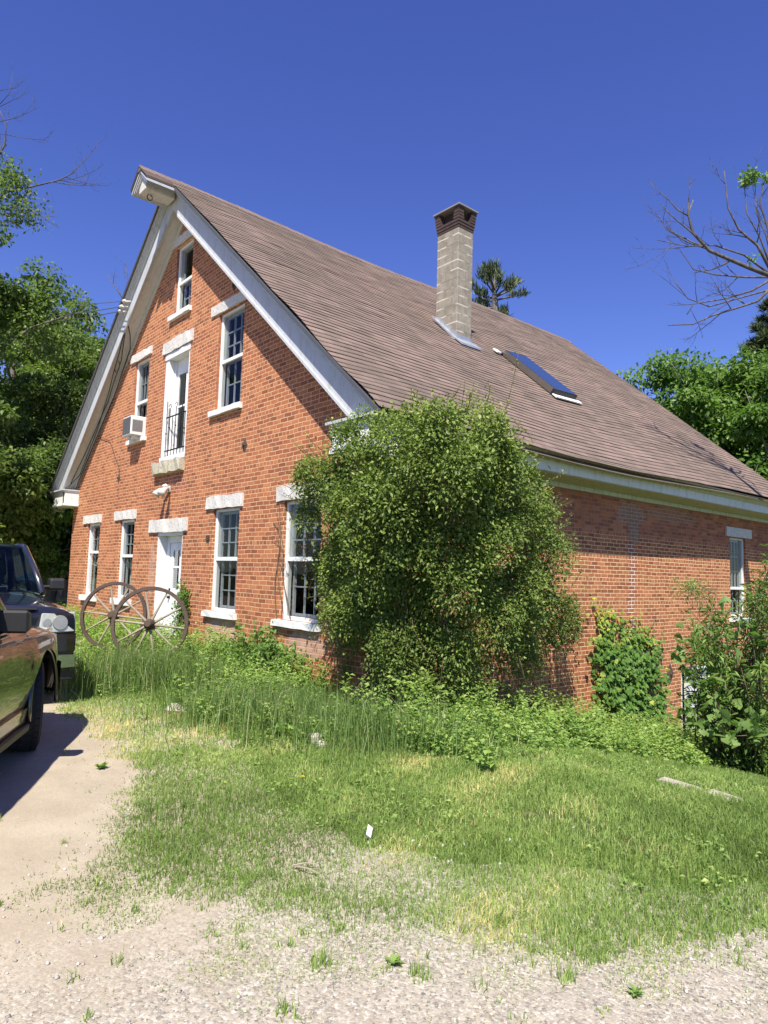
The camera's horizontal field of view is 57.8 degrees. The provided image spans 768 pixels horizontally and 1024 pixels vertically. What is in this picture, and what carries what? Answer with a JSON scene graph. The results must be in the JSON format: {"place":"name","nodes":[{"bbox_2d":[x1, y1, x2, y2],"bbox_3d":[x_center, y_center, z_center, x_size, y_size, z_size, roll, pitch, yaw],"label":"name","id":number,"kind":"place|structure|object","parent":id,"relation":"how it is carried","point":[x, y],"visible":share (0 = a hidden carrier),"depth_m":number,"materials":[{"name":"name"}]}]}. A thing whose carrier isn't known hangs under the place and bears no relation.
{"place":"outdoors","nodes":[
{"label":"outdoors","id":0,"kind":"place"},
{"bbox_2d":[0,632,767,1023],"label":"driveway","id":1,"kind":"structure","parent":0,"point":[38,822],"depth_m":2.97,"materials":[{"name":"beige gravel"}]},
{"bbox_2d":[0,598,60,752],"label":"maroon suv","id":2,"kind":"object","parent":1,"relation":"on","point":[30,666],"visible":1,"depth_m":5.53,"materials":[{"name":"paint"}]},
{"bbox_2d":[0,543,75,691],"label":"dark pickup","id":3,"kind":"object","parent":1,"relation":"on","point":[20,576],"visible":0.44,"depth_m":8.61,"materials":[{"name":"paint"}]},
{"bbox_2d":[95,761,108,768],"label":"weed","id":4,"kind":"object","parent":1,"relation":"on","point":[101,765],"visible":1,"depth_m":5.51,"materials":[{"name":"green plant"}]},
{"bbox_2d":[273,995,298,1022],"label":"weed","id":5,"kind":"object","parent":1,"relation":"on","point":[285,1005],"visible":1,"depth_m":2.52,"materials":[{"name":"green plant"}]},
{"bbox_2d":[292,862,317,865],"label":"dry twig","id":6,"kind":"object","parent":1,"relation":"on","point":[303,863],"visible":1,"depth_m":3.73,"materials":[{"name":"brown wood"}]},
{"bbox_2d":[296,865,318,873],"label":"dry twig","id":7,"kind":"object","parent":1,"relation":"on","point":[306,868],"visible":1,"depth_m":3.67,"materials":[{"name":"brown wood"}]},
{"bbox_2d":[305,940,334,971],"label":"weed","id":8,"kind":"object","parent":1,"relation":"on","point":[314,959],"visible":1,"depth_m":2.83,"materials":[{"name":"green plant"}]},
{"bbox_2d":[329,917,348,936],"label":"weed","id":9,"kind":"object","parent":1,"relation":"on","point":[337,929],"visible":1,"depth_m":3.11,"materials":[{"name":"green plant"}]},
{"bbox_2d":[0,732,766,1023],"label":"gravel weeds","id":10,"kind":"object","parent":1,"relation":"on","point":[87,1014],"visible":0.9,"depth_m":3.19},
{"bbox_2d":[383,953,406,964],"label":"weed","id":11,"kind":"object","parent":1,"relation":"on","point":[395,959],"visible":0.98,"depth_m":2.87,"materials":[{"name":"green plant"}]},
{"bbox_2d":[408,954,430,984],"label":"weed","id":12,"kind":"object","parent":1,"relation":"on","point":[416,967],"visible":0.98,"depth_m":2.77,"materials":[{"name":"green plant"}]},
{"bbox_2d":[487,908,512,929],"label":"weed","id":13,"kind":"object","parent":1,"relation":"on","point":[497,919],"visible":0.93,"depth_m":3.20,"materials":[{"name":"green plant"}]},
{"bbox_2d":[550,958,580,988],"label":"weed","id":14,"kind":"object","parent":1,"relation":"on","point":[568,972],"visible":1,"depth_m":2.78,"materials":[{"name":"green plant"}]},
{"bbox_2d":[626,983,644,998],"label":"weed","id":15,"kind":"object","parent":1,"relation":"on","point":[636,993],"visible":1,"depth_m":2.70,"materials":[{"name":"green plant"}]},
{"bbox_2d":[0,0,767,402],"label":"sky","id":16,"kind":"structure","parent":0,"point":[347,126],"materials":[{"name":"blue"}]},
{"bbox_2d":[1,598,767,1023],"bbox_3d":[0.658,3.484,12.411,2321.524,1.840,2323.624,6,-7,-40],"label":"ground","id":17,"kind":"structure","parent":0,"point":[60,600],"depth_m":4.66,"materials":[{"name":"green plant"}]},
{"bbox_2d":[5,518,71,593],"bbox_3d":[-10.681,1.457,21.113,3.720,3.737,3.851,0,-6,21],"label":"leafy shrub","id":18,"kind":"object","parent":17,"relation":"on","point":[53,552],"visible":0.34,"depth_m":20.25,"materials":[{"name":"green plant"}]},
{"bbox_2d":[12,433,73,582],"bbox_3d":[-11.894,0.366,21.646,6.200,6.229,6.418,2,-5,0],"label":"leafy shrub","id":19,"kind":"object","parent":17,"relation":"on","point":[65,520],"visible":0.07,"depth_m":20.05,"materials":[{"name":"green plant"}]},
{"bbox_2d":[0,371,88,601],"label":"leafy tree","id":20,"kind":"object","parent":17,"relation":"on","point":[36,393],"visible":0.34,"depth_m":20.88,"materials":[{"name":"green plant"}]},
{"bbox_2d":[0,278,96,399],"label":"leafy tree","id":21,"kind":"object","parent":17,"relation":"on","point":[12,367],"visible":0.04,"depth_m":32.68,"materials":[{"name":"green plant"}]},
{"bbox_2d":[0,222,103,544],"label":"leafy tree","id":22,"kind":"object","parent":17,"relation":"on","point":[20,485],"visible":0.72,"depth_m":20.08,"materials":[{"name":"green plant"}]},
{"bbox_2d":[0,325,103,595],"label":"leafy tree","id":23,"kind":"object","parent":17,"relation":"on","point":[59,371],"visible":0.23,"depth_m":24.41,"materials":[{"name":"green plant"}]},
{"bbox_2d":[9,309,107,597],"bbox_3d":[-14.188,-2.436,32.667,9.139,13.591,8.418,3,-5,-11],"label":"leafy tree","id":24,"kind":"object","parent":17,"relation":"on","point":[64,592],"visible":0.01,"depth_m":31.34,"materials":[{"name":"green plant"}]},
{"bbox_2d":[0,66,119,235],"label":"dead tree","id":25,"kind":"object","parent":17,"relation":"on","point":[14,178],"visible":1,"depth_m":17.49,"materials":[{"name":"green plant"}]},
{"bbox_2d":[54,521,71,602],"bbox_3d":[-10.343,1.035,22.999,5.251,5.096,5.073,2,-5,-4],"label":"leafy shrub","id":26,"kind":"object","parent":17,"relation":"on","point":[64,545],"visible":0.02,"depth_m":21.69,"materials":[{"name":"green plant"}]},
{"bbox_2d":[75,324,109,385],"bbox_3d":[-13.620,-2.347,33.653,7.276,13.765,10.469,4,-6,-25],"label":"leafy tree","id":27,"kind":"object","parent":17,"relation":"on","point":[85,379],"depth_m":32.14,"materials":[{"name":"green plant"}]},
{"bbox_2d":[106,254,128,297],"bbox_3d":[-9.066,-2.864,23.722,1.342,12.470,0.868,6,-7,-40],"label":"bare sapling","id":28,"kind":"object","parent":17,"relation":"on","point":[115,279],"visible":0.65,"depth_m":24.00,"materials":[{"name":"brown plant"}]},
{"bbox_2d":[110,586,188,661],"bbox_3d":[-3.535,1.699,10.495,1.150,1.142,0.281,2,-5,-3],"label":"wagon wheel","id":29,"kind":"object","parent":17,"relation":"on","point":[149,624],"visible":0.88,"depth_m":10.50,"materials":[{"name":"wood"}]},
{"bbox_2d":[165,703,184,713],"bbox_3d":[-2.263,2.153,7.568,0.258,0.145,0.137,0,-5,15],"label":"rock","id":30,"kind":"object","parent":17,"relation":"on","point":[175,708],"visible":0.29,"depth_m":7.53,"materials":[{"name":"stone"}]},
{"bbox_2d":[212,632,255,660],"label":"bush","id":31,"kind":"object","parent":17,"relation":"on","point":[230,649],"visible":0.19,"depth_m":11.08,"materials":[{"name":"green plant"}]},
{"bbox_2d":[223,619,311,675],"bbox_3d":[-1.615,2.056,10.131,1.226,0.964,1.346,6,-7,-40],"label":"leafy bush","id":32,"kind":"object","parent":17,"relation":"on","point":[272,653],"visible":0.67,"depth_m":10.18,"materials":[{"name":"green plant"}]},
{"bbox_2d":[307,733,321,744],"bbox_3d":[-0.665,2.165,6.621,0.162,0.131,0.085,-1,-6,27],"label":"rock","id":33,"kind":"object","parent":17,"relation":"on","point":[316,736],"visible":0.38,"depth_m":6.59,"materials":[{"name":"stone"}]},
{"bbox_2d":[44,620,693,773],"bbox_3d":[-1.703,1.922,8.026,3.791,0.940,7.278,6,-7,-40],"label":"tall grass","id":34,"kind":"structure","parent":17,"relation":"on","point":[117,671],"depth_m":7.17,"materials":[{"name":"green plant"}]},
{"bbox_2d":[366,824,372,837],"bbox_3d":[-0.089,1.921,4.176,0.040,0.080,0.024,2,-5,-6],"label":"paper scrap","id":35,"kind":"object","parent":17,"relation":"on","point":[369,831],"visible":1,"depth_m":4.17,"materials":[{"name":"white paper"}]},
{"bbox_2d":[49,165,767,734],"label":"brick house","id":36,"kind":"structure","parent":17,"relation":"on","point":[255,345],"depth_m":13.79,"materials":[{"name":"brick"}]},
{"bbox_2d":[9,309,126,323],"bbox_3d":[-13.179,-7.096,24.926,0.183,6.230,22.834,6,-7,-40],"label":"service wire","id":37,"kind":"object","parent":36,"relation":"attached to","point":[119,311],"visible":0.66,"depth_m":17.08,"materials":[{"name":"rubber"}]},
{"bbox_2d":[44,305,127,316],"bbox_3d":[-13.158,-7.194,24.907,0.183,6.244,22.889,6,-7,-40],"label":"service wire","id":38,"kind":"object","parent":36,"relation":"attached to","point":[121,306],"visible":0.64,"depth_m":17.37,"materials":[{"name":"rubber"}]},
{"bbox_2d":[46,299,130,306],"bbox_3d":[-13.102,-7.472,24.845,0.183,6.627,23.034,6,-7,-40],"label":"service wire","id":39,"kind":"object","parent":36,"relation":"attached to","point":[124,301],"visible":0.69,"depth_m":16.70,"materials":[{"name":"rubber"}]},
{"bbox_2d":[78,514,101,600],"bbox_3d":[-7.411,1.159,17.710,0.296,2.171,1.360,6,-7,-40],"label":"window","id":40,"kind":"structure","parent":36,"relation":"in","point":[96,518],"depth_m":17.90,"materials":[{"name":"white paint"}]},
{"bbox_2d":[63,326,130,502],"bbox_3d":[-7.218,-2.242,17.469,0.352,3.964,3.977,6,-7,-40],"label":"looped cable","id":41,"kind":"object","parent":36,"relation":"on","point":[103,410],"visible":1,"depth_m":17.40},
{"bbox_2d":[110,509,136,605],"bbox_3d":[-5.890,1.044,16.015,0.393,2.164,1.300,6,-7,-40],"label":"window","id":42,"kind":"structure","parent":36,"relation":"in","point":[127,514],"depth_m":16.17,"materials":[{"name":"white paint"}]},
{"bbox_2d":[122,415,145,440],"bbox_3d":[-5.586,-1.862,15.698,0.462,0.520,0.506,6,-7,-40],"label":"air conditioner","id":43,"kind":"object","parent":36,"relation":"attached to","point":[134,427],"visible":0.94,"depth_m":15.51,"materials":[{"name":"white plastic"}]},
{"bbox_2d":[125,345,152,445],"bbox_3d":[-5.562,-2.633,16.011,0.295,2.164,1.220,6,-7,-40],"label":"window","id":44,"kind":"structure","parent":36,"relation":"in","point":[143,365],"depth_m":16.20,"materials":[{"name":"white paint"}]},
{"bbox_2d":[148,517,187,638],"bbox_3d":[-4.365,1.457,14.149,0.309,2.642,1.850,6,-7,-40],"label":"door","id":45,"kind":"structure","parent":36,"relation":"in","point":[168,542],"depth_m":14.42,"materials":[{"name":"white paint"}]},
{"bbox_2d":[151,328,193,476],"bbox_3d":[-4.292,-2.227,14.461,0.401,2.906,1.460,6,-7,-40],"label":"door","id":46,"kind":"structure","parent":36,"relation":"in","point":[172,459],"depth_m":14.66,"materials":[{"name":"white paint"}]},
{"bbox_2d":[169,579,191,638],"bbox_3d":[-3.817,1.910,13.108,0.424,1.296,0.777,6,-7,-40],"label":"door vine","id":47,"kind":"object","parent":36,"relation":"attached to","point":[183,595],"depth_m":13.10,"materials":[{"name":"green plant"}]},
{"bbox_2d":[167,230,193,322],"bbox_3d":[-4.166,-4.996,14.667,0.294,1.846,1.110,6,-7,-40],"label":"window","id":48,"kind":"structure","parent":36,"relation":"in","point":[182,280],"depth_m":14.86,"materials":[{"name":"white paint"}]},
{"bbox_2d":[201,493,243,619],"bbox_3d":[-2.819,0.780,12.368,0.295,2.182,1.350,6,-7,-40],"label":"window","id":49,"kind":"structure","parent":36,"relation":"in","point":[232,500],"depth_m":12.52,"materials":[{"name":"white paint"}]},
{"bbox_2d":[208,292,246,417],"bbox_3d":[-2.821,-2.869,12.824,0.295,2.174,1.380,6,-7,-40],"label":"window","id":50,"kind":"structure","parent":36,"relation":"in","point":[229,303],"depth_m":12.99,"materials":[{"name":"white paint"}]},
{"bbox_2d":[272,501,297,618],"bbox_3d":[-1.510,0.732,10.710,0.018,1.835,0.884,6,-7,-40],"label":"bare creeper","id":51,"kind":"object","parent":36,"relation":"on","point":[280,534],"visible":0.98,"depth_m":10.83,"materials":[{"name":"brown plant"}]},
{"bbox_2d":[270,479,323,631],"bbox_3d":[-1.215,0.653,10.500,0.295,2.195,1.400,6,-7,-40],"label":"window","id":52,"kind":"structure","parent":36,"relation":"in","point":[291,507],"depth_m":10.77,"materials":[{"name":"white paint"}]},
{"bbox_2d":[586,597,673,732],"bbox_3d":[4.679,3.216,12.964,3.218,3.231,0.486,6,-7,-40],"label":"wall creeper","id":53,"kind":"object","parent":36,"relation":"attached to","point":[645,672],"depth_m":12.85,"materials":[{"name":"green plant"}]},
{"bbox_2d":[681,665,708,728],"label":"window","id":54,"kind":"structure","parent":36,"relation":"in","point":[685,684],"depth_m":14.95,"materials":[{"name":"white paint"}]},
{"bbox_2d":[725,526,751,621],"bbox_3d":[8.442,1.498,16.685,1.400,2.210,0.285,6,-7,-40],"label":"window","id":55,"kind":"structure","parent":36,"relation":"in","point":[729,531],"depth_m":16.87,"materials":[{"name":"white paint"}]},
{"bbox_2d":[56,602,766,772],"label":"weeds","id":56,"kind":"object","parent":17,"relation":"on","point":[654,741],"visible":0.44,"depth_m":8.39,"materials":[{"name":"green plant"}]},
{"bbox_2d":[80,582,146,649],"bbox_3d":[-4.511,1.726,11.595,1.130,1.125,0.280,1,-5,4],"label":"wagon wheel","id":57,"kind":"object","parent":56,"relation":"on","point":[109,614],"visible":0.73,"depth_m":11.60,"materials":[{"name":"wood"}]},
{"bbox_2d":[95,679,767,929],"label":"weeds","id":58,"kind":"object","parent":17,"relation":"on","point":[706,881],"visible":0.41,"depth_m":5.28,"materials":[{"name":"green plant"}]},
{"bbox_2d":[271,352,592,718],"bbox_3d":[1.550,0.504,9.344,5.561,5.062,3.626,4,-6,-24],"label":"large leafy shrub","id":59,"kind":"object","parent":17,"relation":"on","point":[396,521],"visible":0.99,"depth_m":8.12,"materials":[{"name":"green plant"}]},
{"bbox_2d":[332,826,574,864],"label":"clover flowers","id":60,"kind":"object","parent":17,"relation":"on","point":[391,853],"visible":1,"depth_m":3.89,"materials":[{"name":"white plant"}]},
{"bbox_2d":[472,256,531,316],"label":"white pine","id":61,"kind":"object","parent":17,"relation":"on","point":[490,270],"visible":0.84,"depth_m":41.88,"materials":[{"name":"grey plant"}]},
{"bbox_2d":[657,777,703,790],"bbox_3d":[2.473,2.308,5.832,0.221,0.069,0.370,6,-7,-40],"label":"edging stone","id":62,"kind":"object","parent":17,"relation":"on","point":[669,779],"visible":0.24,"depth_m":5.90,"materials":[{"name":"beige stone"}]},
{"bbox_2d":[616,344,767,479],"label":"leafy tree","id":63,"kind":"object","parent":17,"relation":"on","point":[696,389],"visible":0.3,"depth_m":24.98,"materials":[{"name":"green plant"}]},
{"bbox_2d":[622,148,767,346],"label":"bare tree","id":64,"kind":"object","parent":17,"relation":"on","point":[752,175],"visible":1,"depth_m":14.59,"materials":[{"name":"brown plant"}]},
{"bbox_2d":[671,544,767,776],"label":"tall shrub","id":65,"kind":"object","parent":17,"relation":"on","point":[751,759],"visible":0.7,"depth_m":9.34,"materials":[{"name":"green plant"}]},
{"bbox_2d":[667,575,722,617],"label":"feathery shoots","id":66,"kind":"object","parent":65,"relation":"on","point":[692,586],"visible":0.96,"depth_m":10.94,"materials":[{"name":"green plant"}]},
{"bbox_2d":[670,595,767,761],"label":"wild grape","id":67,"kind":"object","parent":65,"relation":"on","point":[730,736],"visible":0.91,"depth_m":8.83,"materials":[{"name":"green plant"}]},
{"bbox_2d":[705,789,742,801],"bbox_3d":[2.689,2.286,5.537,0.246,0.060,0.315,6,-7,-40],"label":"edging stone","id":68,"kind":"object","parent":17,"relation":"on","point":[714,791],"visible":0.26,"depth_m":5.55,"materials":[{"name":"beige stone"}]},
{"bbox_2d":[689,354,767,463],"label":"leafy tree","id":69,"kind":"object","parent":17,"relation":"on","point":[743,375],"visible":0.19,"depth_m":24.74,"materials":[{"name":"green plant"}]},
{"bbox_2d":[735,295,767,359],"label":"dark conifer","id":70,"kind":"object","parent":17,"relation":"on","point":[760,337],"visible":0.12,"depth_m":37.10,"materials":[{"name":"green plant"}]}
]}

